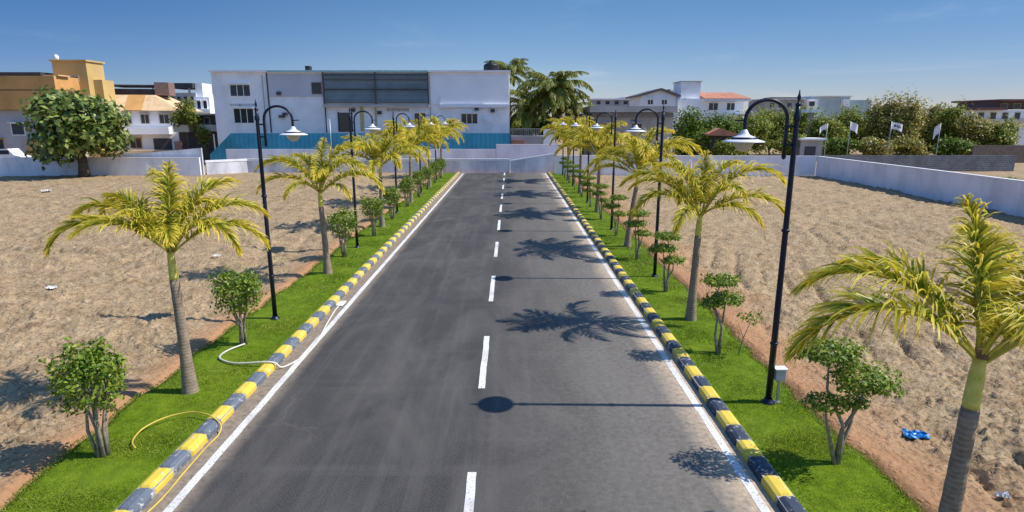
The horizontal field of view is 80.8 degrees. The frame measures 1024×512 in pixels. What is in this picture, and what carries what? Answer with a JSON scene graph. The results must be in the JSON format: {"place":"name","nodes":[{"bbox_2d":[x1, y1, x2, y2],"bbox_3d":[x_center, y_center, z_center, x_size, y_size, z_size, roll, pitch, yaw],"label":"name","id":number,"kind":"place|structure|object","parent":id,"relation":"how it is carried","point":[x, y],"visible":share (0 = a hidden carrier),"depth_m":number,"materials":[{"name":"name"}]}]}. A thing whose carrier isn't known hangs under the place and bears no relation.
{"place":"outdoors","nodes":[
{"label":"outdoors","id":0,"kind":"place"},
{"bbox_2d":[141,173,780,511],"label":"road","id":1,"kind":"structure","parent":0,"point":[379,400],"depth_m":12.12,"materials":[{"name":"grey asphalt"}]},
{"bbox_2d":[218,304,339,367],"bbox_3d":[-5.871,1.933,15.881,1.947,0.214,4.849,0,13,0],"label":"garden hose","id":2,"kind":"object","parent":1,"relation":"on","point":[277,364],"visible":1,"depth_m":14.03,"materials":[{"name":"beige plastic"}]},
{"bbox_2d":[112,172,459,511],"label":"kerb","id":3,"kind":"structure","parent":1,"relation":"on","point":[141,497],"depth_m":11.88,"materials":[{"name":"yellow paint"}]},
{"bbox_2d":[163,174,462,511],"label":"road edge line","id":4,"kind":"object","parent":1,"relation":"on","point":[190,485],"visible":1,"depth_m":11.90,"materials":[{"name":"white paint"}]},
{"bbox_2d":[464,173,504,511],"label":"road centre line","id":5,"kind":"object","parent":1,"relation":"on","point":[470,493],"visible":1,"depth_m":13.25,"materials":[{"name":"white paint"}]},
{"bbox_2d":[545,174,770,511],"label":"road edge line","id":6,"kind":"object","parent":1,"relation":"on","point":[749,485],"visible":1,"depth_m":12.12,"materials":[{"name":"white paint"}]},
{"bbox_2d":[547,172,806,511],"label":"kerb","id":7,"kind":"structure","parent":1,"relation":"on","point":[779,493],"depth_m":11.82,"materials":[{"name":"yellow paint"}]},
{"bbox_2d":[0,131,1023,511],"bbox_3d":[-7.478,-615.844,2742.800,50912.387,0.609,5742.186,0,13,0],"label":"ground","id":8,"kind":"structure","parent":0,"point":[112,285],"depth_m":20.08,"materials":[{"name":"beige sand"}]},
{"bbox_2d":[0,148,30,156],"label":"parked car","id":9,"kind":"object","parent":8,"relation":"on","point":[15,152],"visible":0.3,"depth_m":72.14,"materials":[{"name":"white metal"}]},
{"bbox_2d":[0,72,88,156],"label":"ochre building","id":10,"kind":"structure","parent":8,"relation":"on","point":[14,86],"depth_m":77.63,"materials":[{"name":"orange paint"}]},
{"bbox_2d":[7,122,25,134],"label":"window","id":11,"kind":"structure","parent":10,"relation":"in","point":[16,129],"depth_m":78.11,"materials":[{"name":"black glass"}]},
{"bbox_2d":[15,85,134,176],"bbox_3d":[-41.965,-11.821,58.238,11.092,8.944,8.918,12,18,43],"label":"round tree","id":12,"kind":"object","parent":8,"relation":"on","point":[77,125],"visible":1,"depth_m":55.78,"materials":[{"name":"green plant"}]},
{"bbox_2d":[49,54,119,156],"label":"mustard tower","id":13,"kind":"structure","parent":8,"relation":"on","point":[89,75],"depth_m":80.93,"materials":[{"name":"yellow paint"}]},
{"bbox_2d":[0,157,201,175],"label":"boundary wall","id":14,"kind":"structure","parent":8,"relation":"on","point":[116,166],"depth_m":60.29,"materials":[{"name":"white paint"}]},
{"bbox_2d":[111,82,202,156],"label":"white villa","id":15,"kind":"object","parent":8,"relation":"on","point":[150,128],"visible":0.53,"depth_m":85.35,"materials":[{"name":"white paint"}]},
{"bbox_2d":[123,148,204,174],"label":"boundary wall","id":16,"kind":"structure","parent":8,"relation":"on","point":[196,152],"depth_m":60.64,"materials":[{"name":"paint"}]},
{"bbox_2d":[168,97,203,148],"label":"tree","id":17,"kind":"object","parent":8,"relation":"on","point":[186,108],"visible":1,"depth_m":80.18,"materials":[{"name":"green plant"}]},
{"bbox_2d":[169,83,214,113],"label":"apartment block","id":18,"kind":"structure","parent":8,"relation":"on","point":[202,96],"depth_m":115.79,"materials":[{"name":"paint"}]},
{"bbox_2d":[169,113,217,160],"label":"balcony house","id":19,"kind":"structure","parent":8,"relation":"on","point":[208,120],"depth_m":81.96,"materials":[{"name":"white concrete"}]},
{"bbox_2d":[194,123,211,159],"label":"bush","id":20,"kind":"object","parent":8,"relation":"on","point":[204,136],"visible":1,"depth_m":80.14,"materials":[{"name":"green plant"}]},
{"bbox_2d":[205,158,509,174],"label":"boundary wall","id":21,"kind":"structure","parent":8,"relation":"on","point":[226,166],"depth_m":63.89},
{"bbox_2d":[208,66,510,145],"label":"white building","id":22,"kind":"structure","parent":8,"relation":"on","point":[314,101],"depth_m":73.33,"materials":[{"name":"white paint"}]},
{"bbox_2d":[227,83,250,96],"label":"window","id":23,"kind":"structure","parent":22,"relation":"in","point":[236,89],"depth_m":73.20,"materials":[{"name":"black glass"}]},
{"bbox_2d":[231,107,254,123],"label":"window","id":24,"kind":"structure","parent":22,"relation":"in","point":[242,115],"depth_m":73.88,"materials":[{"name":"black glass"}]},
{"bbox_2d":[337,112,352,131],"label":"door","id":25,"kind":"structure","parent":22,"relation":"in","point":[343,122],"depth_m":74.09,"materials":[{"name":"grey glass"}]},
{"bbox_2d":[460,112,478,123],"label":"window","id":26,"kind":"structure","parent":22,"relation":"in","point":[466,117],"depth_m":74.01,"materials":[{"name":"grey glass"}]},
{"bbox_2d":[210,133,509,159],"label":"blue sheet fence","id":27,"kind":"object","parent":8,"relation":"on","point":[311,141],"visible":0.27,"depth_m":70.73,"materials":[{"name":"metal"}]},
{"bbox_2d":[226,149,495,158],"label":"boundary wall","id":28,"kind":"structure","parent":8,"relation":"on","point":[451,154],"depth_m":66.98,"materials":[{"name":"white paint"}]},
{"bbox_2d":[0,173,926,511],"bbox_3d":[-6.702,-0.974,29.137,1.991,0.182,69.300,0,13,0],"label":"lawn","id":29,"kind":"structure","parent":8,"relation":"on","point":[129,476],"depth_m":11.81,"materials":[{"name":"plant"}]},
{"bbox_2d":[36,336,130,457],"bbox_3d":[-6.806,2.371,9.710,1.173,2.073,1.170,0,13,0],"label":"round shrub","id":30,"kind":"object","parent":29,"relation":"on","point":[86,368],"visible":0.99,"depth_m":9.54,"materials":[{"name":"green plant"}]},
{"bbox_2d":[41,160,271,394],"bbox_3d":[-6.684,0.497,12.045,3.759,4.788,3.135,0,13,0],"label":"palm tree","id":31,"kind":"object","parent":29,"relation":"on","point":[154,230],"visible":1,"depth_m":11.60,"materials":[{"name":"green plant"}]},
{"bbox_2d":[131,411,221,511],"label":"garden hose","id":32,"kind":"object","parent":29,"relation":"on","point":[166,493],"visible":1,"depth_m":10.48,"materials":[{"name":"yellow plastic"}]},
{"bbox_2d":[205,264,266,345],"bbox_3d":[-6.631,1.234,14.561,1.216,2.144,1.232,-10,16,-39],"label":"round shrub","id":33,"kind":"object","parent":29,"relation":"on","point":[242,287],"visible":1,"depth_m":14.34,"materials":[{"name":"green plant"}]},
{"bbox_2d":[254,99,307,319],"bbox_3d":[-6.032,-1.094,16.141,1.400,6.040,0.720,0,13,0],"label":"street lamp","id":34,"kind":"object","parent":29,"relation":"on","point":[293,133],"visible":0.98,"depth_m":15.81,"materials":[{"name":"black metal"}]},
{"bbox_2d":[254,137,385,273],"bbox_3d":[-6.768,-1.642,21.107,3.915,4.956,3.281,-8,15,-33],"label":"palm tree","id":35,"kind":"object","parent":29,"relation":"on","point":[320,175],"visible":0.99,"depth_m":20.85,"materials":[{"name":"green plant"}]},
{"bbox_2d":[326,207,358,256],"bbox_3d":[-6.773,-0.914,24.127,1.311,2.110,1.270,-12,18,-43],"label":"round shrub","id":36,"kind":"object","parent":29,"relation":"on","point":[343,218],"visible":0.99,"depth_m":23.98,"materials":[{"name":"green plant"}]},
{"bbox_2d":[348,107,379,247],"bbox_3d":[-6.149,-3.220,25.523,1.400,6.040,0.720,0,13,-2],"label":"street lamp","id":37,"kind":"object","parent":29,"relation":"on","point":[371,128],"visible":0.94,"depth_m":25.07,"materials":[{"name":"black metal"}]},
{"bbox_2d":[358,195,389,236],"bbox_3d":[-6.578,-1.909,28.496,1.476,2.116,1.235,4,13,19],"label":"round shrub","id":38,"kind":"object","parent":29,"relation":"on","point":[376,207],"visible":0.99,"depth_m":28.31,"materials":[{"name":"green plant"}]},
{"bbox_2d":[332,126,427,226],"bbox_3d":[-6.668,-3.953,30.668,4.859,5.236,4.765,0,13,0],"label":"palm tree","id":39,"kind":"object","parent":29,"relation":"on","point":[382,146],"visible":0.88,"depth_m":30.03,"materials":[{"name":"green plant"}]},
{"bbox_2d":[383,186,402,218],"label":"round shrub","id":40,"kind":"object","parent":29,"relation":"on","point":[391,193],"visible":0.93,"depth_m":33.25,"materials":[{"name":"green plant"}]},
{"bbox_2d":[392,112,415,212],"bbox_3d":[-6.275,-5.421,35.237,1.400,6.040,0.720,0,13,2],"label":"street lamp","id":41,"kind":"object","parent":29,"relation":"on","point":[409,126],"visible":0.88,"depth_m":34.78,"materials":[{"name":"black metal"}]},
{"bbox_2d":[397,176,416,206],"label":"round shrub","id":42,"kind":"object","parent":29,"relation":"on","point":[405,185],"visible":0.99,"depth_m":38.00,"materials":[{"name":"green plant"}]},
{"bbox_2d":[374,116,449,201],"bbox_3d":[-6.705,-6.353,39.970,5.380,5.808,5.361,0,13,0],"label":"palm tree","id":43,"kind":"object","parent":29,"relation":"on","point":[410,135],"visible":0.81,"depth_m":39.56,"materials":[{"name":"green plant"}]},
{"bbox_2d":[406,169,425,196],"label":"round shrub","id":44,"kind":"object","parent":29,"relation":"on","point":[417,175],"visible":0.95,"depth_m":42.87,"materials":[{"name":"green plant"}]},
{"bbox_2d":[419,165,433,189],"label":"round shrub","id":45,"kind":"object","parent":29,"relation":"on","point":[428,171],"visible":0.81,"depth_m":47.40,"materials":[{"name":"green plant"}]},
{"bbox_2d":[410,114,464,185],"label":"palm tree","id":46,"kind":"object","parent":29,"relation":"on","point":[446,130],"visible":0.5,"depth_m":49.36,"materials":[{"name":"green plant"}]},
{"bbox_2d":[420,116,468,175],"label":"palm tree","id":47,"kind":"object","parent":29,"relation":"on","point":[453,124],"visible":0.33,"depth_m":58.16,"materials":[{"name":"green plant"}]},
{"bbox_2d":[484,58,534,130],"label":"coconut palm","id":48,"kind":"object","parent":8,"relation":"on","point":[516,67],"visible":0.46,"depth_m":85.05,"materials":[{"name":"green plant"}]},
{"bbox_2d":[510,119,529,143],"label":"bush","id":49,"kind":"object","parent":8,"relation":"on","point":[515,129],"visible":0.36,"depth_m":82.76,"materials":[{"name":"green plant"}]},
{"bbox_2d":[496,144,557,170],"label":"boundary wall","id":50,"kind":"structure","parent":8,"relation":"on","point":[513,151],"depth_m":66.37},
{"bbox_2d":[510,153,554,172],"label":"boundary wall","id":51,"kind":"structure","parent":8,"relation":"on","point":[541,164],"depth_m":63.73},
{"bbox_2d":[511,129,554,143],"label":"outhouse","id":52,"kind":"structure","parent":8,"relation":"on","point":[527,139],"depth_m":72.62,"materials":[{"name":"paint"}]},
{"bbox_2d":[509,88,562,134],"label":"coconut palm","id":53,"kind":"object","parent":8,"relation":"on","point":[528,120],"visible":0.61,"depth_m":75.83,"materials":[{"name":"green plant"}]},
{"bbox_2d":[519,115,564,143],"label":"bush","id":54,"kind":"object","parent":8,"relation":"on","point":[543,123],"visible":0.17,"depth_m":81.66,"materials":[{"name":"green plant"}]},
{"bbox_2d":[516,70,593,124],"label":"coconut palm","id":55,"kind":"object","parent":8,"relation":"on","point":[561,92],"visible":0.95,"depth_m":74.07,"materials":[{"name":"green plant"}]},
{"bbox_2d":[542,95,594,154],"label":"broadleaf tree","id":56,"kind":"object","parent":8,"relation":"on","point":[568,111],"visible":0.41,"depth_m":78.22,"materials":[{"name":"green plant"}]},
{"bbox_2d":[586,97,629,105],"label":"terrace","id":57,"kind":"structure","parent":8,"relation":"on","point":[621,101],"depth_m":126.05,"materials":[{"name":"paint"}]},
{"bbox_2d":[582,106,677,154],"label":"concrete shed","id":58,"kind":"structure","parent":8,"relation":"on","point":[647,120],"depth_m":76.09,"materials":[{"name":"grey concrete"}]},
{"bbox_2d":[625,88,680,150],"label":"gabled house","id":59,"kind":"structure","parent":8,"relation":"on","point":[660,97],"depth_m":101.76,"materials":[{"name":"paint"}]},
{"bbox_2d":[555,155,816,176],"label":"boundary wall","id":60,"kind":"structure","parent":8,"relation":"on","point":[805,165],"depth_m":60.05,"materials":[{"name":"white paint"}]},
{"bbox_2d":[671,99,710,154],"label":"broadleaf tree","id":61,"kind":"object","parent":8,"relation":"on","point":[687,129],"visible":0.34,"depth_m":85.11,"materials":[{"name":"green plant"}]},
{"bbox_2d":[681,125,722,155],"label":"broadleaf tree","id":62,"kind":"object","parent":8,"relation":"on","point":[700,139],"visible":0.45,"depth_m":81.74,"materials":[{"name":"green plant"}]},
{"bbox_2d":[673,81,757,150],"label":"red roofed house","id":63,"kind":"structure","parent":8,"relation":"on","point":[718,103],"depth_m":105.03,"materials":[{"name":"paint"}]},
{"bbox_2d":[704,128,737,155],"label":"tiled shed","id":64,"kind":"structure","parent":8,"relation":"on","point":[719,134],"depth_m":80.41,"materials":[{"name":"tile"}]},
{"bbox_2d":[698,110,750,155],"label":"broadleaf tree","id":65,"kind":"object","parent":8,"relation":"on","point":[719,121],"visible":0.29,"depth_m":86.37,"materials":[{"name":"green plant"}]},
{"bbox_2d":[710,138,752,155],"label":"bush","id":66,"kind":"object","parent":8,"relation":"on","point":[724,148],"visible":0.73,"depth_m":78.65,"materials":[{"name":"green plant"}]},
{"bbox_2d":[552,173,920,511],"bbox_3d":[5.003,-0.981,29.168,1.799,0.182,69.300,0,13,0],"label":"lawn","id":67,"kind":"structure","parent":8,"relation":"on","point":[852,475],"depth_m":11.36,"materials":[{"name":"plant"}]},
{"bbox_2d":[539,115,592,179],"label":"palm tree","id":68,"kind":"object","parent":67,"relation":"on","point":[557,122],"visible":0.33,"depth_m":53.94,"materials":[{"name":"green plant"}]},
{"bbox_2d":[544,116,613,192],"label":"palm tree","id":69,"kind":"object","parent":67,"relation":"on","point":[568,119],"visible":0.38,"depth_m":44.77,"materials":[{"name":"green plant"}]},
{"bbox_2d":[580,175,596,206],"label":"pruned shrub","id":70,"kind":"object","parent":67,"relation":"on","point":[589,184],"visible":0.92,"depth_m":37.87,"materials":[{"name":"green plant"}]},
{"bbox_2d":[553,120,635,212],"bbox_3d":[5.074,-5.245,35.561,5.224,5.595,5.319,0,13,0],"label":"palm tree","id":71,"kind":"object","parent":67,"relation":"on","point":[596,139],"visible":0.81,"depth_m":34.56,"materials":[{"name":"green plant"}]},
{"bbox_2d":[591,183,610,219],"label":"pruned shrub","id":72,"kind":"object","parent":67,"relation":"on","point":[600,192],"visible":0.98,"depth_m":33.18,"materials":[{"name":"green plant"}]},
{"bbox_2d":[589,111,616,229],"bbox_3d":[4.451,-4.176,29.744,1.400,6.040,0.720,0,13,2],"label":"street lamp","id":73,"kind":"object","parent":67,"relation":"on","point":[596,127],"visible":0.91,"depth_m":29.28,"materials":[{"name":"black metal"}]},
{"bbox_2d":[600,194,628,235],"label":"pruned shrub","id":74,"kind":"object","parent":67,"relation":"on","point":[613,205],"visible":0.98,"depth_m":28.39,"materials":[{"name":"green plant"}]},
{"bbox_2d":[622,209,652,259],"bbox_3d":[4.938,-0.823,23.743,1.260,2.103,0.935,0,13,0],"label":"pruned shrub","id":75,"kind":"object","parent":67,"relation":"on","point":[637,223],"visible":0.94,"depth_m":23.53,"materials":[{"name":"green plant"}]},
{"bbox_2d":[583,125,702,246],"bbox_3d":[5.439,-2.912,25.948,4.932,5.300,4.353,11,17,40],"label":"palm tree","id":76,"kind":"object","parent":67,"relation":"on","point":[643,154],"visible":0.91,"depth_m":25.36,"materials":[{"name":"green plant"}]},
{"bbox_2d":[625,105,664,276],"bbox_3d":[4.476,-2.112,20.636,1.400,6.040,0.720,0,13,-2],"label":"street lamp","id":77,"kind":"object","parent":67,"relation":"on","point":[635,131],"visible":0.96,"depth_m":20.20,"materials":[{"name":"black metal"}]},
{"bbox_2d":[647,230,686,291],"bbox_3d":[4.901,0.211,19.205,1.371,2.089,0.943,0,13,0],"label":"pruned shrub","id":78,"kind":"object","parent":67,"relation":"on","point":[669,260],"visible":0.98,"depth_m":18.98,"materials":[{"name":"green plant"}]},
{"bbox_2d":[618,150,786,320],"bbox_3d":[5.012,-0.402,16.082,4.085,4.758,3.638,9,16,35],"label":"palm tree","id":79,"kind":"object","parent":67,"relation":"on","point":[692,179],"visible":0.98,"depth_m":15.82,"materials":[{"name":"green plant"}]},
{"bbox_2d":[698,271,745,353],"bbox_3d":[4.900,1.350,14.162,1.184,2.103,0.901,0,13,0],"label":"pruned shrub","id":80,"kind":"object","parent":67,"relation":"on","point":[716,299],"visible":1,"depth_m":13.95,"materials":[{"name":"green plant"}]},
{"bbox_2d":[737,310,764,354],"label":"sapling","id":81,"kind":"object","parent":67,"relation":"on","point":[751,319],"visible":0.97,"depth_m":14.02,"materials":[{"name":"green plant"}]},
{"bbox_2d":[722,90,801,404],"bbox_3d":[4.461,0.031,11.175,1.400,6.040,0.720,0,13,0],"label":"street lamp","id":82,"kind":"object","parent":67,"relation":"on","point":[743,140],"visible":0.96,"depth_m":10.86,"materials":[{"name":"black metal"}]},
{"bbox_2d":[774,366,788,402],"bbox_3d":[5.211,2.579,11.775,0.240,0.845,0.180,0,13,0],"label":"meter box","id":83,"kind":"object","parent":67,"relation":"on","point":[780,373],"visible":0.77,"depth_m":11.66,"materials":[{"name":"metal"}]},
{"bbox_2d":[784,336,910,464],"bbox_3d":[5.220,2.346,9.535,1.854,2.211,1.137,3,13,13],"label":"pruned shrub","id":84,"kind":"object","parent":67,"relation":"on","point":[827,354],"visible":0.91,"depth_m":9.29,"materials":[{"name":"green plant"}]},
{"bbox_2d":[782,193,1023,511],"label":"palm tree","id":85,"kind":"object","parent":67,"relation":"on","point":[992,319],"visible":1,"depth_m":6.37,"materials":[{"name":"green plant"}]},
{"bbox_2d":[731,107,779,155],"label":"broadleaf tree","id":86,"kind":"object","parent":8,"relation":"on","point":[757,126],"visible":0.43,"depth_m":88.97,"materials":[{"name":"green plant"}]},
{"bbox_2d":[752,104,793,155],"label":"broadleaf tree","id":87,"kind":"object","parent":8,"relation":"on","point":[778,119],"visible":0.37,"depth_m":92.95,"materials":[{"name":"green plant"}]},
{"bbox_2d":[768,132,806,155],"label":"bush","id":88,"kind":"object","parent":8,"relation":"on","point":[778,144],"visible":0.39,"depth_m":83.84,"materials":[{"name":"green plant"}]},
{"bbox_2d":[774,99,818,153],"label":"broadleaf tree","id":89,"kind":"object","parent":8,"relation":"on","point":[803,119],"visible":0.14,"depth_m":95.73,"materials":[{"name":"green plant"}]},
{"bbox_2d":[748,96,870,122],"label":"mint flats","id":90,"kind":"structure","parent":8,"relation":"on","point":[828,104],"depth_m":145.75,"materials":[{"name":"white paint"}]},
{"bbox_2d":[801,109,820,136],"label":"water tower","id":91,"kind":"structure","parent":8,"relation":"on","point":[810,116],"depth_m":92.32,"materials":[{"name":"concrete"}]},
{"bbox_2d":[796,138,827,155],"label":"garden shed","id":92,"kind":"structure","parent":8,"relation":"on","point":[810,146],"depth_m":82.83,"materials":[{"name":"paint"}]},
{"bbox_2d":[799,108,850,154],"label":"broadleaf tree","id":93,"kind":"object","parent":8,"relation":"on","point":[832,129],"visible":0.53,"depth_m":89.31,"materials":[{"name":"green plant"}]},
{"bbox_2d":[822,136,864,154],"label":"bush","id":94,"kind":"object","parent":8,"relation":"on","point":[837,146],"visible":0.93,"depth_m":82.26,"materials":[{"name":"green plant"}]},
{"bbox_2d":[828,102,869,151],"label":"broadleaf tree","id":95,"kind":"object","parent":8,"relation":"on","point":[847,118],"visible":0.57,"depth_m":93.02,"materials":[{"name":"green plant"}]},
{"bbox_2d":[855,135,897,154],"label":"bush","id":96,"kind":"object","parent":8,"relation":"on","point":[871,146],"visible":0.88,"depth_m":81.69,"materials":[{"name":"green plant"}]},
{"bbox_2d":[855,90,902,153],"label":"feathery tree","id":97,"kind":"object","parent":8,"relation":"on","point":[874,114],"visible":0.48,"depth_m":93.50,"materials":[{"name":"green plant"}]},
{"bbox_2d":[867,87,934,153],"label":"feathery tree","id":98,"kind":"object","parent":8,"relation":"on","point":[907,113],"visible":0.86,"depth_m":91.24,"materials":[{"name":"green plant"}]},
{"bbox_2d":[888,134,931,154],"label":"bush","id":99,"kind":"object","parent":8,"relation":"on","point":[907,145],"visible":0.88,"depth_m":83.29,"materials":[{"name":"green plant"}]},
{"bbox_2d":[901,428,929,438],"bbox_3d":[7.207,3.159,10.733,0.452,0.100,0.303,0,13,0],"label":"plastic sheet","id":100,"kind":"object","parent":8,"relation":"on","point":[915,434],"visible":1,"depth_m":10.72,"materials":[{"name":"plastic"}]},
{"bbox_2d":[822,155,1015,171],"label":"boundary wall","id":101,"kind":"structure","parent":8,"relation":"on","point":[972,163],"depth_m":65.35,"materials":[{"name":"concrete"}]},
{"bbox_2d":[815,156,1023,216],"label":"boundary wall","id":102,"kind":"structure","parent":8,"relation":"on","point":[1005,195],"depth_m":42.62,"materials":[{"name":"white paint"}]},
{"bbox_2d":[912,101,952,153],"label":"feathery tree","id":103,"kind":"object","parent":8,"relation":"on","point":[930,116],"visible":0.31,"depth_m":94.71,"materials":[{"name":"green plant"}]},
{"bbox_2d":[919,98,972,154],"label":"broadleaf tree","id":104,"kind":"object","parent":8,"relation":"on","point":[947,117],"visible":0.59,"depth_m":92.49,"materials":[{"name":"green plant"}]},
{"bbox_2d":[929,133,976,154],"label":"bush","id":105,"kind":"object","parent":8,"relation":"on","point":[950,145],"visible":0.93,"depth_m":82.07,"materials":[{"name":"green plant"}]},
{"bbox_2d":[928,99,1023,144],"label":"maroon roofed villa","id":106,"kind":"object","parent":8,"relation":"on","point":[996,109],"visible":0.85,"depth_m":109.60,"materials":[{"name":"paint"}]},
{"bbox_2d":[954,108,1000,154],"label":"feathery tree","id":107,"kind":"object","parent":8,"relation":"on","point":[971,127],"visible":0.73,"depth_m":89.18,"materials":[{"name":"green plant"}]},
{"bbox_2d":[971,145,1023,162],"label":"boundary wall","id":108,"kind":"structure","parent":8,"relation":"on","point":[1017,151],"depth_m":78.96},
{"bbox_2d":[977,113,1023,144],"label":"broadleaf tree","id":109,"kind":"object","parent":8,"relation":"on","point":[1005,133],"visible":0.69,"depth_m":87.44,"materials":[{"name":"green plant"}]},
{"bbox_2d":[0,0,1023,117],"label":"sky","id":110,"kind":"structure","parent":0,"point":[947,51],"materials":[{"name":"blue"}]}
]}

